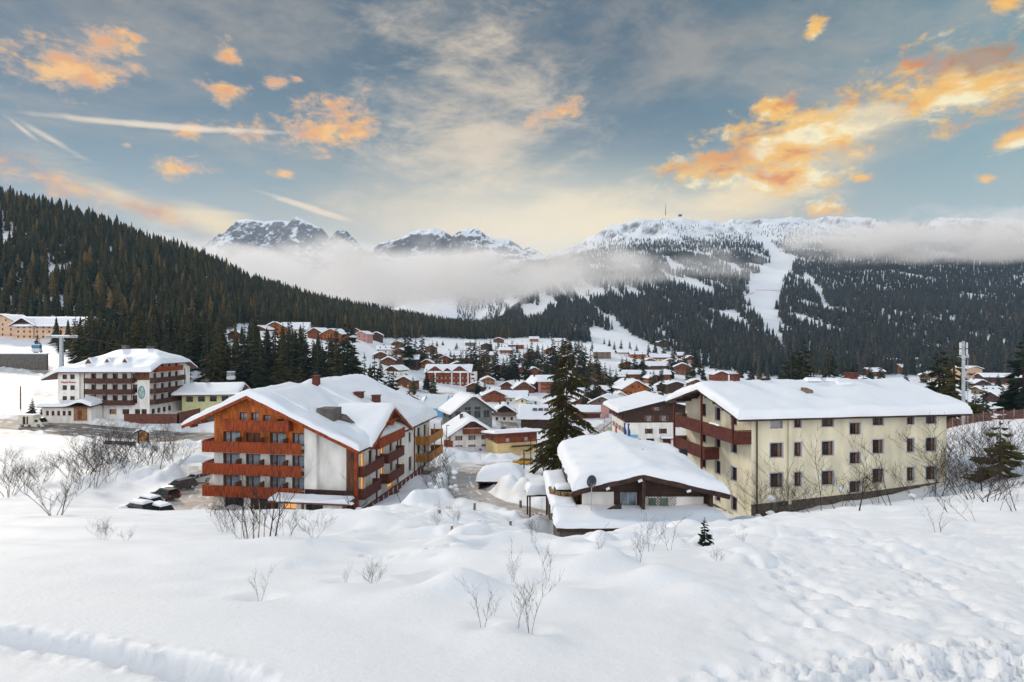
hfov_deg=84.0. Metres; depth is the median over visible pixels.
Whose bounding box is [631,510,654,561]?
sapling
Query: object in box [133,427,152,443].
information board
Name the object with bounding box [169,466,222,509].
path
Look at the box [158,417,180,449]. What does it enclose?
bare tree
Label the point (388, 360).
chalet
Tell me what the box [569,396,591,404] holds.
house
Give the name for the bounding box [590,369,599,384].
larch tree
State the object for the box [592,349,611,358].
chalet
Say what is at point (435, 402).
inflatable hall
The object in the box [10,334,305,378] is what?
haul rope
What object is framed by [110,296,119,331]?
spruce tree
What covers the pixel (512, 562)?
sapling
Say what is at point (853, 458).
window
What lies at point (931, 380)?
larch tree
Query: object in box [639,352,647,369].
spruce tree
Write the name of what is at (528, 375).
spruce tree
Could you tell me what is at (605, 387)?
house
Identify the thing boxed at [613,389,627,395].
house
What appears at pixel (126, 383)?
alpine hotel
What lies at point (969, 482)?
shrub
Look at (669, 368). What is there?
spruce tree
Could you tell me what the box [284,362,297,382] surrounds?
spruce tree
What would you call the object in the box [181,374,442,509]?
alpine hotel
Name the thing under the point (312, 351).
spruce tree
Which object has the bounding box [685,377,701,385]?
house
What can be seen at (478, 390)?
spruce tree
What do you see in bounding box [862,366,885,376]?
house
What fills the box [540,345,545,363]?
spruce tree
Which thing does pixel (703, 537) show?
spruce tree
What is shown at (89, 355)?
spruce tree
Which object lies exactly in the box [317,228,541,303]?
mountain
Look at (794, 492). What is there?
shrub
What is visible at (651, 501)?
window
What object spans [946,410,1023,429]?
safety net
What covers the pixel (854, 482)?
window
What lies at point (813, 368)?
spruce tree
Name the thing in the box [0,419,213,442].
road
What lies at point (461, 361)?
spruce tree
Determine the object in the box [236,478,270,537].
bare tree
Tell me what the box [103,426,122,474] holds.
bare tree
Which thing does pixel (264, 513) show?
bare tree
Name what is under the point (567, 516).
garage
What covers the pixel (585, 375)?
spruce tree
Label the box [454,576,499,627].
sapling
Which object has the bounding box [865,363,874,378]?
spruce tree
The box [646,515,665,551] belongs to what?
sapling
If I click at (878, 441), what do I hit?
window
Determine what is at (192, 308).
larch tree
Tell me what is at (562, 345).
spruce tree
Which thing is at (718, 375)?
house
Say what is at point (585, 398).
spruce tree
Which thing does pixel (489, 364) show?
spruce tree
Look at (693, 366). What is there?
spruce tree
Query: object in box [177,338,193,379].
spruce tree
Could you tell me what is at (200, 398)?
window
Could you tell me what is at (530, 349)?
spruce tree
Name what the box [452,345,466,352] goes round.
house
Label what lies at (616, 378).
spruce tree
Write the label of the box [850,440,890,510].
bare tree
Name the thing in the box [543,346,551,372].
spruce tree
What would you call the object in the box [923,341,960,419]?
spruce tree
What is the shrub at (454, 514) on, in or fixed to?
on the ground
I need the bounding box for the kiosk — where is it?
[515,395,532,407]
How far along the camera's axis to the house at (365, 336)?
470.31 m
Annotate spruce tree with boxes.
[27,398,36,413]
[65,314,79,353]
[66,321,83,363]
[67,310,91,349]
[77,319,93,361]
[81,328,102,360]
[88,323,105,356]
[89,315,106,356]
[90,332,103,356]
[99,317,108,349]
[100,302,105,324]
[104,327,119,353]
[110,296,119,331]
[116,297,126,322]
[121,320,134,348]
[128,316,143,348]
[129,306,136,330]
[129,321,138,344]
[131,296,139,317]
[136,307,147,338]
[137,309,145,339]
[137,331,148,348]
[141,331,149,348]
[149,303,160,338]
[150,319,161,349]
[157,304,162,337]
[159,310,176,353]
[160,333,173,352]
[165,302,173,331]
[165,332,173,353]
[173,325,190,382]
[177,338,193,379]
[178,341,191,380]
[185,321,198,370]
[190,313,204,365]
[192,316,201,349]
[193,327,215,382]
[195,295,203,317]
[200,317,213,352]
[201,332,226,381]
[202,313,214,341]
[208,316,227,353]
[209,317,223,371]
[211,331,229,381]
[213,327,225,353]
[220,320,233,358]
[220,327,226,354]
[221,328,235,370]
[226,338,247,381]
[233,334,256,388]
[238,321,248,357]
[241,321,267,384]
[246,318,259,357]
[247,316,261,345]
[247,342,276,388]
[257,332,276,384]
[267,332,281,375]
[269,318,282,363]
[269,339,289,384]
[276,322,285,357]
[276,344,298,382]
[281,323,293,360]
[283,330,298,365]
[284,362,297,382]
[287,321,292,345]
[289,327,313,382]
[293,334,313,380]
[294,362,306,382]
[300,323,309,353]
[308,343,325,378]
[309,340,319,369]
[314,345,332,376]
[316,335,336,374]
[316,338,325,370]
[327,332,336,367]
[327,340,343,376]
[330,317,365,374]
[333,325,338,350]
[336,337,348,370]
[337,356,348,375]
[342,340,366,375]
[358,354,371,374]
[367,355,386,385]
[377,358,385,377]
[384,367,395,389]
[387,370,400,389]
[400,328,418,369]
[410,380,417,393]
[413,338,420,369]
[417,332,429,367]
[422,369,430,390]
[428,371,437,393]
[429,340,437,363]
[457,352,463,363]
[464,340,475,370]
[471,339,478,375]
[473,378,481,393]
[474,342,485,379]
[484,342,490,361]
[485,354,491,375]
[490,346,501,380]
[500,357,505,376]
[501,356,509,380]
[503,345,520,380]
[511,351,521,380]
[517,350,521,363]
[520,354,529,380]
[523,345,530,366]
[525,340,598,474]
[525,363,532,379]
[528,340,535,366]
[531,352,538,368]
[534,343,540,358]
[536,352,542,372]
[537,359,544,374]
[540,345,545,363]
[541,358,549,374]
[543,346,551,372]
[549,338,556,364]
[549,353,557,374]
[549,369,558,392]
[552,345,560,368]
[560,335,565,353]
[567,345,576,363]
[573,339,578,357]
[575,352,583,378]
[576,342,587,364]
[580,367,589,387]
[581,346,591,374]
[581,387,589,404]
[584,348,595,383]
[584,378,592,398]
[591,385,596,397]
[592,373,602,398]
[593,351,600,375]
[597,364,603,383]
[603,363,609,384]
[605,377,613,392]
[608,369,612,384]
[612,370,618,382]
[619,357,624,370]
[622,357,629,369]
[631,353,639,369]
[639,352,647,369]
[639,363,646,380]
[648,377,652,391]
[650,372,657,385]
[652,341,656,352]
[657,368,665,381]
[657,374,667,393]
[666,359,674,378]
[670,354,676,370]
[681,349,687,363]
[684,362,691,379]
[689,358,696,374]
[690,346,699,367]
[690,365,696,378]
[696,357,701,374]
[698,519,713,545]
[700,364,707,380]
[737,360,743,377]
[746,364,754,379]
[755,365,761,379]
[776,344,801,379]
[777,363,783,377]
[787,350,805,379]
[792,338,814,379]
[806,350,817,376]
[822,345,838,377]
[839,360,848,377]
[850,359,860,378]
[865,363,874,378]
[876,362,885,378]
[919,364,927,382]
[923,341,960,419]
[933,344,984,428]
[940,357,961,421]
[961,418,1023,482]
[972,391,979,421]
[977,386,996,420]
[986,378,993,385]
[988,334,1023,419]
[994,374,1002,387]
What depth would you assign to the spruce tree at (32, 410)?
151.78 m
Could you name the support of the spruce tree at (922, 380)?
on the ground
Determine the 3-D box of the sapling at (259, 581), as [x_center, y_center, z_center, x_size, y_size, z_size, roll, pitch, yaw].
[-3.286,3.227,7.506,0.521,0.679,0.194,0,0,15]
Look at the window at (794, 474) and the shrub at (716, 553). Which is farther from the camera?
the window at (794, 474)
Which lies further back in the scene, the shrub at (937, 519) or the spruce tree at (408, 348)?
the spruce tree at (408, 348)
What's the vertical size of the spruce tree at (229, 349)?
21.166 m
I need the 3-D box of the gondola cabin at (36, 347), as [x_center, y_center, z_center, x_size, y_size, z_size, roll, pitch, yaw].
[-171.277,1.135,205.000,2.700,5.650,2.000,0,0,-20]
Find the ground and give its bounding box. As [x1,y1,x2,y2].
[0,210,1023,681]
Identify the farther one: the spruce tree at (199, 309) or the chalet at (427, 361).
the chalet at (427, 361)
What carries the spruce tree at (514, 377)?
on the ground
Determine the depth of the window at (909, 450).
61.47 m
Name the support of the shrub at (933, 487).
on the ground
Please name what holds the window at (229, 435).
in the alpine hotel at (336, 428)
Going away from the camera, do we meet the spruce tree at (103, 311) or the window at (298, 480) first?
the window at (298, 480)
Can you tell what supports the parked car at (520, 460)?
on the road
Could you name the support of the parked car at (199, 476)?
on the path
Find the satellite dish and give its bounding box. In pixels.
[587,475,596,509]
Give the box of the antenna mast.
[958,341,968,424]
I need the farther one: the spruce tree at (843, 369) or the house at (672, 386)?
the house at (672, 386)
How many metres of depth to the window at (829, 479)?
59.76 m
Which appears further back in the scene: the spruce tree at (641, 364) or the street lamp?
the spruce tree at (641, 364)
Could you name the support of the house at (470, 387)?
on the ground
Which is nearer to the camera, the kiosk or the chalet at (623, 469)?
the chalet at (623, 469)
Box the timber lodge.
[518,401,563,428]
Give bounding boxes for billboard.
[601,404,608,418]
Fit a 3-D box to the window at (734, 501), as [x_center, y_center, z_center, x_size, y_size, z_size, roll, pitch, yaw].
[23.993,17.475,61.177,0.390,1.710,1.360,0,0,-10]
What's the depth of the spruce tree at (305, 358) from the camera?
224.47 m
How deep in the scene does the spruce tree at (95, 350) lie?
215.34 m
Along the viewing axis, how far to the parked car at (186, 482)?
80.50 m
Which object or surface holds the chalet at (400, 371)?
on the ground
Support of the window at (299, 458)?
in the alpine hotel at (336, 428)
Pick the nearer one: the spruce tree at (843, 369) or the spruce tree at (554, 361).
the spruce tree at (843, 369)
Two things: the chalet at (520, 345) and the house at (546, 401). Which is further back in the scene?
the chalet at (520, 345)
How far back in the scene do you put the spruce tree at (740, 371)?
459.41 m
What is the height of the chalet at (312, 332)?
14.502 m
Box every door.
[74,408,86,420]
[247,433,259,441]
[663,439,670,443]
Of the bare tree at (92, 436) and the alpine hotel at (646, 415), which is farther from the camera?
the alpine hotel at (646, 415)
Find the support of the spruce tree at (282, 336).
on the ground
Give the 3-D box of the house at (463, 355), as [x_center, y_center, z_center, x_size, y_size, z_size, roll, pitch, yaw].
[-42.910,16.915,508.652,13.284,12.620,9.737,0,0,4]
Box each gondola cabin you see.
[31,336,41,351]
[226,363,235,379]
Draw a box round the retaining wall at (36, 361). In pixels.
[0,353,49,369]
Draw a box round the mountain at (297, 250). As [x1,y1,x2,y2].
[199,217,399,309]
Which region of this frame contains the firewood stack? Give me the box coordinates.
[548,483,578,504]
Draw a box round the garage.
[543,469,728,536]
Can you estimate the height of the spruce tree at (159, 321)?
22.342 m
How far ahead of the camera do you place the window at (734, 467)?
61.55 m
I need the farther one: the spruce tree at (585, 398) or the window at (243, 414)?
the spruce tree at (585, 398)
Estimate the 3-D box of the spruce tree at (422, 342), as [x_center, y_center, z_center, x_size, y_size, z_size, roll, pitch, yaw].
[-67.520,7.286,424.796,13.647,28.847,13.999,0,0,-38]
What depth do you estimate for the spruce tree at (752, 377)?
419.23 m
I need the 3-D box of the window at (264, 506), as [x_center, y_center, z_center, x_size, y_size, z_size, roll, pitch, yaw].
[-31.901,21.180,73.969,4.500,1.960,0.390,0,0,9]
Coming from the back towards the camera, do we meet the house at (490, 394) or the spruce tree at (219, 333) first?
the house at (490, 394)
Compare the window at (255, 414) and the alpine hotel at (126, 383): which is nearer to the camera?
the window at (255, 414)
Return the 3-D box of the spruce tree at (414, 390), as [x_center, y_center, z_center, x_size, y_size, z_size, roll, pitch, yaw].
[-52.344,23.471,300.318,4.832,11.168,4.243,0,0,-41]
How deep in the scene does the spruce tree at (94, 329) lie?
237.21 m
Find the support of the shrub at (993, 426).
on the ground
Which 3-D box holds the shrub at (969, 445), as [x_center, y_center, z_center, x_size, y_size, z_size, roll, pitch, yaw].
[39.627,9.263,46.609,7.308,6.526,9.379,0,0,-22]
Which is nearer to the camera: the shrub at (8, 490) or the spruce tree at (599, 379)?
the shrub at (8, 490)
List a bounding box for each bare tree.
[83,419,100,457]
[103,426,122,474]
[118,419,135,456]
[157,402,174,468]
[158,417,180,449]
[215,480,233,525]
[222,463,259,537]
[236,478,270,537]
[240,468,278,537]
[251,424,317,535]
[256,485,270,536]
[334,468,379,509]
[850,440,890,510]
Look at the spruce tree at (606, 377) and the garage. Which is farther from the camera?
the spruce tree at (606, 377)
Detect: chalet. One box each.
[226,330,247,338]
[257,324,274,334]
[267,321,287,335]
[306,327,326,339]
[319,328,350,343]
[373,331,383,342]
[373,350,387,359]
[375,344,396,353]
[380,355,396,365]
[384,364,409,377]
[390,340,404,347]
[396,374,420,389]
[419,358,433,368]
[433,352,445,362]
[440,412,492,446]
[492,401,517,421]
[498,346,515,354]
[507,341,524,348]
[528,366,540,375]
[557,431,730,509]
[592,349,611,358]
[615,348,631,355]
[628,350,646,358]
[640,357,656,360]
[643,372,662,383]
[645,360,668,369]
[675,351,690,358]
[681,354,694,363]
[897,364,920,373]
[970,384,1000,393]
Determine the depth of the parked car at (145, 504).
65.31 m
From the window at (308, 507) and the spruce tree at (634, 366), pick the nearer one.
the window at (308, 507)
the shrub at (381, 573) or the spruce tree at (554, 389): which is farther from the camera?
the spruce tree at (554, 389)
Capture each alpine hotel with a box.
[36,345,199,423]
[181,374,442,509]
[424,364,476,385]
[536,373,574,392]
[603,391,685,444]
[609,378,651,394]
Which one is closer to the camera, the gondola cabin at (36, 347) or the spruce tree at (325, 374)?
the gondola cabin at (36, 347)
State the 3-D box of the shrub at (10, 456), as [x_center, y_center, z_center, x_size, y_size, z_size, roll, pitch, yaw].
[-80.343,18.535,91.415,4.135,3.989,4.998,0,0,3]
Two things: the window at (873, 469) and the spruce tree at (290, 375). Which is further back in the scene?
the spruce tree at (290, 375)
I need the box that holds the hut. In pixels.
[408,392,420,399]
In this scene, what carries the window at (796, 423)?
in the apartment house at (733, 423)
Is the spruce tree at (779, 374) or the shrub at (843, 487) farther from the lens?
the spruce tree at (779, 374)
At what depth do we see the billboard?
227.76 m
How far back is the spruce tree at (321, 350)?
257.39 m
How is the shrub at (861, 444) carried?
on the ground
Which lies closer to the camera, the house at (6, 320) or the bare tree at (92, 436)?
the bare tree at (92, 436)
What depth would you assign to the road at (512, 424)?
213.32 m
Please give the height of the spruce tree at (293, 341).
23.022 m
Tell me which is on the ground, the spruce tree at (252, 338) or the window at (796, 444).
the spruce tree at (252, 338)
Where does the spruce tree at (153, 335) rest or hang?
on the ground
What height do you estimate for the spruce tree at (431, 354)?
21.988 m
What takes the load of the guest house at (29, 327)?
on the ground
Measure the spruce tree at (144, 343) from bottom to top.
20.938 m
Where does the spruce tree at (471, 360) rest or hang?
on the ground
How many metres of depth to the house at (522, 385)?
342.10 m
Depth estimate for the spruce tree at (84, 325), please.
261.67 m
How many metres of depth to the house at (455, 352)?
506.60 m
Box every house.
[0,314,26,336]
[8,315,104,338]
[281,321,312,336]
[355,330,373,342]
[394,354,420,370]
[424,344,437,353]
[439,354,455,363]
[442,350,460,360]
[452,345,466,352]
[456,353,469,360]
[464,340,476,345]
[464,380,487,391]
[479,375,495,384]
[480,342,491,349]
[480,387,506,401]
[483,351,496,358]
[492,337,504,342]
[499,379,517,389]
[501,388,528,400]
[510,380,535,392]
[526,375,537,391]
[529,336,538,341]
[542,395,567,410]
[543,347,556,353]
[552,337,565,343]
[564,388,585,397]
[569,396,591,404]
[572,405,600,418]
[584,385,607,394]
[587,393,618,413]
[599,383,610,391]
[606,370,625,380]
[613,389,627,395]
[617,360,632,368]
[621,368,671,379]
[648,352,670,360]
[662,379,685,392]
[665,353,972,515]
[673,362,691,374]
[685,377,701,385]
[707,369,728,380]
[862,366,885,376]
[917,370,944,380]
[951,365,983,378]
[967,378,988,386]
[973,371,1021,385]
[980,388,1005,401]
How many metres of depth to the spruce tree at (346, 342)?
249.45 m
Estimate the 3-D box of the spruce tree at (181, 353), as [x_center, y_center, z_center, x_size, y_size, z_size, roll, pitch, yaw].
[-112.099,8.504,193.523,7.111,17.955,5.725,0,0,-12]
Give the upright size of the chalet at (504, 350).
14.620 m
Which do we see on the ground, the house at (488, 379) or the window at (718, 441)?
the house at (488, 379)
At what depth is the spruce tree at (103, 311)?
303.49 m
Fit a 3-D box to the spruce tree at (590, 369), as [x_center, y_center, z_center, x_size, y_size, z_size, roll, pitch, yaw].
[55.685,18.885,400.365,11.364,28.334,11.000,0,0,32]
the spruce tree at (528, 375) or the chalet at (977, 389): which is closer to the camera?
the chalet at (977, 389)
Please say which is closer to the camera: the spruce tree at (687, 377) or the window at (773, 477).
the window at (773, 477)
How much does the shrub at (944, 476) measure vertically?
4.698 m
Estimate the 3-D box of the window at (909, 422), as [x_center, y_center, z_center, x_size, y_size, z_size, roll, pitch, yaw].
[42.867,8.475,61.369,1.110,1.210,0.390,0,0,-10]
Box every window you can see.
[123,409,128,413]
[186,396,192,401]
[198,396,204,401]
[210,396,216,401]
[225,431,239,441]
[225,453,239,463]
[225,475,239,485]
[226,497,242,505]
[241,412,246,419]
[247,454,259,464]
[247,476,259,486]
[252,498,278,509]
[253,412,258,419]
[265,415,269,421]
[271,432,285,442]
[271,454,285,464]
[271,477,285,487]
[284,504,296,508]
[293,433,303,449]
[293,455,303,471]
[293,477,303,491]
[306,504,322,509]
[360,454,362,465]
[360,477,362,488]
[409,456,412,471]
[417,462,424,469]
[468,435,474,439]
[474,410,479,417]
[484,410,488,417]
[620,492,636,504]
[645,416,653,420]
[648,498,655,505]
[659,415,668,420]
[661,498,667,505]
[703,403,705,416]
[714,439,720,448]
[714,459,720,475]
[715,406,720,421]
[730,443,736,453]
[730,465,736,481]
[730,494,736,512]
[769,442,783,458]
[769,472,783,488]
[770,421,782,428]
[793,420,801,428]
[793,441,801,457]
[793,471,801,486]
[821,419,834,427]
[821,440,834,456]
[821,469,834,485]
[849,422,860,435]
[849,451,860,464]
[849,480,860,492]
[872,418,884,425]
[872,438,884,453]
[872,467,884,482]
[906,417,914,424]
[906,437,914,452]
[906,466,914,481]
[925,416,936,424]
[925,436,936,451]
[925,465,936,480]
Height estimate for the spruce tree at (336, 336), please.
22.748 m
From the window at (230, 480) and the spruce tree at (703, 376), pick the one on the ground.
the spruce tree at (703, 376)
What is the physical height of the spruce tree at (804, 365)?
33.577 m
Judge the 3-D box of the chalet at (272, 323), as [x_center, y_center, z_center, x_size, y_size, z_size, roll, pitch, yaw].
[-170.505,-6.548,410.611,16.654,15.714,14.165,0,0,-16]
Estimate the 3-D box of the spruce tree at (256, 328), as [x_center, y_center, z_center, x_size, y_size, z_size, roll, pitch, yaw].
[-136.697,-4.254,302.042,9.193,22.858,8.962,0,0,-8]
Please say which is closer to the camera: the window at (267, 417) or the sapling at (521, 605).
the sapling at (521, 605)
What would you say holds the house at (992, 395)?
on the ground
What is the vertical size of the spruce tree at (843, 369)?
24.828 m
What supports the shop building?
on the ground
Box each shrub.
[0,443,22,466]
[0,454,38,496]
[7,456,45,487]
[8,467,96,515]
[21,451,65,481]
[39,445,93,477]
[46,436,119,473]
[61,439,112,489]
[63,432,144,471]
[76,424,126,488]
[80,446,137,482]
[86,515,119,539]
[89,416,148,464]
[105,422,165,464]
[107,446,149,473]
[132,429,172,464]
[149,431,187,460]
[156,437,201,464]
[204,488,241,531]
[212,497,268,538]
[253,487,308,534]
[293,502,334,536]
[356,558,386,583]
[404,427,462,491]
[416,463,439,487]
[430,507,444,524]
[444,504,461,522]
[710,547,723,560]
[726,471,778,515]
[730,453,801,514]
[758,414,831,512]
[765,472,817,511]
[790,454,884,508]
[821,464,856,506]
[838,422,890,505]
[851,464,884,504]
[881,459,950,500]
[889,413,1023,487]
[905,459,950,512]
[918,504,947,531]
[919,446,1005,494]
[920,424,1000,496]
[936,451,1023,499]
[942,488,974,520]
[944,452,1023,501]
[946,409,1023,467]
[950,413,1023,467]
[950,415,1023,488]
[954,421,989,490]
[961,439,1015,510]
[966,419,1023,464]
[973,404,1023,468]
[997,471,1019,510]
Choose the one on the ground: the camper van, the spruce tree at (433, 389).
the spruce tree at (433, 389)
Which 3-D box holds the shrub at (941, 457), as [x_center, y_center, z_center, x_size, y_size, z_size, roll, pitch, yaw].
[38.791,10.665,49.366,6.083,7.271,7.651,0,0,40]
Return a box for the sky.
[0,0,1023,307]
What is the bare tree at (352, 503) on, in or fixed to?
on the ground
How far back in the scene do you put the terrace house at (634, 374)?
425.48 m
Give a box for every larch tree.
[188,294,194,315]
[390,337,403,364]
[406,381,415,398]
[475,345,491,376]
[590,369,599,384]
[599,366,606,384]
[923,370,937,391]
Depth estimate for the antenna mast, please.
117.76 m
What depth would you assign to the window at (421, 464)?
98.95 m
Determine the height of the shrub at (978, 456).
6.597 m
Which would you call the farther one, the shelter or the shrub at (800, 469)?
the shelter
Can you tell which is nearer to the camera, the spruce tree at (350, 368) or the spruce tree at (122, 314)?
the spruce tree at (350, 368)
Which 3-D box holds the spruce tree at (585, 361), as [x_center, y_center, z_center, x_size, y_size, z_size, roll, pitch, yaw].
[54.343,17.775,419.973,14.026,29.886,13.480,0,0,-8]
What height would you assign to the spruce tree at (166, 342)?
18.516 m
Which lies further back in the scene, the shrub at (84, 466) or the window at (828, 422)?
the shrub at (84, 466)
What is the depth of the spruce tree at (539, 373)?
399.81 m
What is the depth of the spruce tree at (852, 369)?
265.07 m
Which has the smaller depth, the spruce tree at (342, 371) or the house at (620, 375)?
the spruce tree at (342, 371)
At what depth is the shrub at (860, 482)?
46.30 m
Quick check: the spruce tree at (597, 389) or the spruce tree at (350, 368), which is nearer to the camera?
the spruce tree at (350, 368)
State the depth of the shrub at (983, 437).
62.36 m
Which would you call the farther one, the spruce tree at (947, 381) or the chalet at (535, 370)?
the chalet at (535, 370)
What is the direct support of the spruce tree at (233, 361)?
on the ground
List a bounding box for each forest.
[0,184,559,381]
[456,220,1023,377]
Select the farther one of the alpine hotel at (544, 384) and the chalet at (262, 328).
the chalet at (262, 328)
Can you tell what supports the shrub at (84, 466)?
on the ground
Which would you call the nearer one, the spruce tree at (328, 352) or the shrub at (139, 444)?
the shrub at (139, 444)
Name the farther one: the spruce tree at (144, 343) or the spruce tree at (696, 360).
the spruce tree at (696, 360)
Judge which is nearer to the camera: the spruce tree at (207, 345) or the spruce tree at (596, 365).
the spruce tree at (207, 345)
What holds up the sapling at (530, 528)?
on the ground
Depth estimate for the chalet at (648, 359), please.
544.92 m
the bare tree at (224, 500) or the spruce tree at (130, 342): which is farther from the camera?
the spruce tree at (130, 342)
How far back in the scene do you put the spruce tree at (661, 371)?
399.44 m
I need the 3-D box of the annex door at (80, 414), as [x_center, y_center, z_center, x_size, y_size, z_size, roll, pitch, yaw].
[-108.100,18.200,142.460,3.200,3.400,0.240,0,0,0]
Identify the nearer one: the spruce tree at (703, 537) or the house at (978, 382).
the spruce tree at (703, 537)
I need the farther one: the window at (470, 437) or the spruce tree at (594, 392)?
the spruce tree at (594, 392)
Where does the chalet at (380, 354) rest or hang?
on the ground
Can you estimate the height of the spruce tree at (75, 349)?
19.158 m
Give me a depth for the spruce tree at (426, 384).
329.30 m
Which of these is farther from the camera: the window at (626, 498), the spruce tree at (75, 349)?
the spruce tree at (75, 349)
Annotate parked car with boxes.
[118,499,153,509]
[131,493,162,500]
[150,486,180,500]
[152,500,174,510]
[160,477,197,489]
[187,471,211,481]
[512,457,533,464]
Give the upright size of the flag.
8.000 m
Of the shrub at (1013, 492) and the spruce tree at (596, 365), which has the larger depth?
the spruce tree at (596, 365)
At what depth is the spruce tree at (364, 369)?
164.87 m
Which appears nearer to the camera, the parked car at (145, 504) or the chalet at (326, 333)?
the parked car at (145, 504)
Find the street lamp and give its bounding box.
[523,450,524,468]
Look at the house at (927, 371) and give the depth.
430.76 m
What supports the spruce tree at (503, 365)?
on the ground
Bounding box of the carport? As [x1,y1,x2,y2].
[476,462,524,489]
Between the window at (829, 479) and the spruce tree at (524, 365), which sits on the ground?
the spruce tree at (524, 365)
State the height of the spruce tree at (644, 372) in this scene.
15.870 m
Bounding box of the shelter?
[524,480,546,517]
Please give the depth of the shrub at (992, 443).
61.93 m
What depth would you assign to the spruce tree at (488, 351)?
519.76 m
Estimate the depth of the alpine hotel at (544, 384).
345.00 m
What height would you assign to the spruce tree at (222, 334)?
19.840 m
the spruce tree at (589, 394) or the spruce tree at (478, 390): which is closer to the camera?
the spruce tree at (589, 394)
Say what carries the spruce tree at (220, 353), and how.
on the ground
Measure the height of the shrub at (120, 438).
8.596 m
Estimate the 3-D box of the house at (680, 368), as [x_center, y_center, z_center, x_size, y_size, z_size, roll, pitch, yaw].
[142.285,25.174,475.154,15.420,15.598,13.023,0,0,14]
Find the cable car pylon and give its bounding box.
[44,335,77,366]
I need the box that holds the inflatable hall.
[421,394,453,416]
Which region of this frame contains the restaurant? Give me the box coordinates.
[171,379,250,411]
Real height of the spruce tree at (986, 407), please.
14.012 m
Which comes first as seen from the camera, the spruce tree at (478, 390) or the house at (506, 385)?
the spruce tree at (478, 390)
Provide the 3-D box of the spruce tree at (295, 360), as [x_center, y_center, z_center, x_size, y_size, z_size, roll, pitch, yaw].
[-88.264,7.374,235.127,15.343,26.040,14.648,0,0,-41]
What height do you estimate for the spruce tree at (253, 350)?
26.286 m
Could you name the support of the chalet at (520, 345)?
on the ground
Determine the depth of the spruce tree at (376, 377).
174.47 m
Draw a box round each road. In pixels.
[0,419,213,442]
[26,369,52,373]
[447,467,548,518]
[500,422,519,428]
[550,421,611,467]
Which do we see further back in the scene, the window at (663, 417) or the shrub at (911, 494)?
the window at (663, 417)
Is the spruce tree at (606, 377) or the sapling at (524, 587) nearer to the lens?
the sapling at (524, 587)
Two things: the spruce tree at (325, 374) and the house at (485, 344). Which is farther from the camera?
the house at (485, 344)
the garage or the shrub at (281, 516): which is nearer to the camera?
the shrub at (281, 516)
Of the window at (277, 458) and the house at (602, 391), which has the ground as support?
the house at (602, 391)
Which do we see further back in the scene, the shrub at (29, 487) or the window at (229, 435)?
the window at (229, 435)
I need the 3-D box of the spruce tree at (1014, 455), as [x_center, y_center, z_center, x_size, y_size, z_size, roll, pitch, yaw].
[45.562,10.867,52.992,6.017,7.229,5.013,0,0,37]
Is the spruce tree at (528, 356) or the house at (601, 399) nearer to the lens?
the house at (601, 399)
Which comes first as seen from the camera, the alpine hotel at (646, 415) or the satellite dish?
the satellite dish
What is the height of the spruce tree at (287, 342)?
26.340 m
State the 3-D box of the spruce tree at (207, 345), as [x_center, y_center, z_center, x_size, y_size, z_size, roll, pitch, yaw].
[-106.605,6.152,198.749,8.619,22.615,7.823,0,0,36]
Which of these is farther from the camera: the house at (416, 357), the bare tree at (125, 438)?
the house at (416, 357)
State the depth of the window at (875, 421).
60.79 m
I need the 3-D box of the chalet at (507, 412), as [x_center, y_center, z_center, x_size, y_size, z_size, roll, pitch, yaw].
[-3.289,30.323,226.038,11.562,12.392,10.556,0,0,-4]
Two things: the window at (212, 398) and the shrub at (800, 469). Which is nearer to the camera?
the shrub at (800, 469)
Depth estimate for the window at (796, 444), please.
59.16 m
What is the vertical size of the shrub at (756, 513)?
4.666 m
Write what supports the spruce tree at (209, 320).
on the ground
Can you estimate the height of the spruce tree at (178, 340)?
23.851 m
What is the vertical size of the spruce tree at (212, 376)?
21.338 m
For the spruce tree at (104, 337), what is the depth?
240.53 m
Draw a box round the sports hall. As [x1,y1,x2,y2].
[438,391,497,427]
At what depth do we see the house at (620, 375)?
420.53 m
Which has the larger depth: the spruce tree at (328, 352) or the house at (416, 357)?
the house at (416, 357)
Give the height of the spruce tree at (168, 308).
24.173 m
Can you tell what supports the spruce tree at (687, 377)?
on the ground
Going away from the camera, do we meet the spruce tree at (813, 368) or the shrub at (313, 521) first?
the shrub at (313, 521)
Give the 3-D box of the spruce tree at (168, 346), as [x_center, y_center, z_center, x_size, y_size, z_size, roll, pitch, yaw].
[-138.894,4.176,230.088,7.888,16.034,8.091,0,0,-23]
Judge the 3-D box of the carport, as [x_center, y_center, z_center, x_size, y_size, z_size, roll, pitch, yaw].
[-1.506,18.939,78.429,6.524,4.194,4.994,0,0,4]
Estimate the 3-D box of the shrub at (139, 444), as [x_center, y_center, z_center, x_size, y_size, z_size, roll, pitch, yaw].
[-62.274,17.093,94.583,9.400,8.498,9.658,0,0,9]
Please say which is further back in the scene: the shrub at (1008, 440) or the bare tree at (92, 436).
the bare tree at (92, 436)
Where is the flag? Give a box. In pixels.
[627,423,630,435]
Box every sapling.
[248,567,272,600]
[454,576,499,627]
[505,536,521,578]
[510,587,535,627]
[511,558,564,632]
[521,497,553,542]
[532,538,556,578]
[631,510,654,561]
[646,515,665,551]
[657,515,683,549]
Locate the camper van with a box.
[18,414,48,426]
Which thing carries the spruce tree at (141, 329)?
on the ground
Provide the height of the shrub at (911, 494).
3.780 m
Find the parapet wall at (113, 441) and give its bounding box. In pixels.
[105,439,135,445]
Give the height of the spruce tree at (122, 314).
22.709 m
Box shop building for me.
[481,428,541,454]
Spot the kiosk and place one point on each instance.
(521, 399)
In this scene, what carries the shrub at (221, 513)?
on the ground

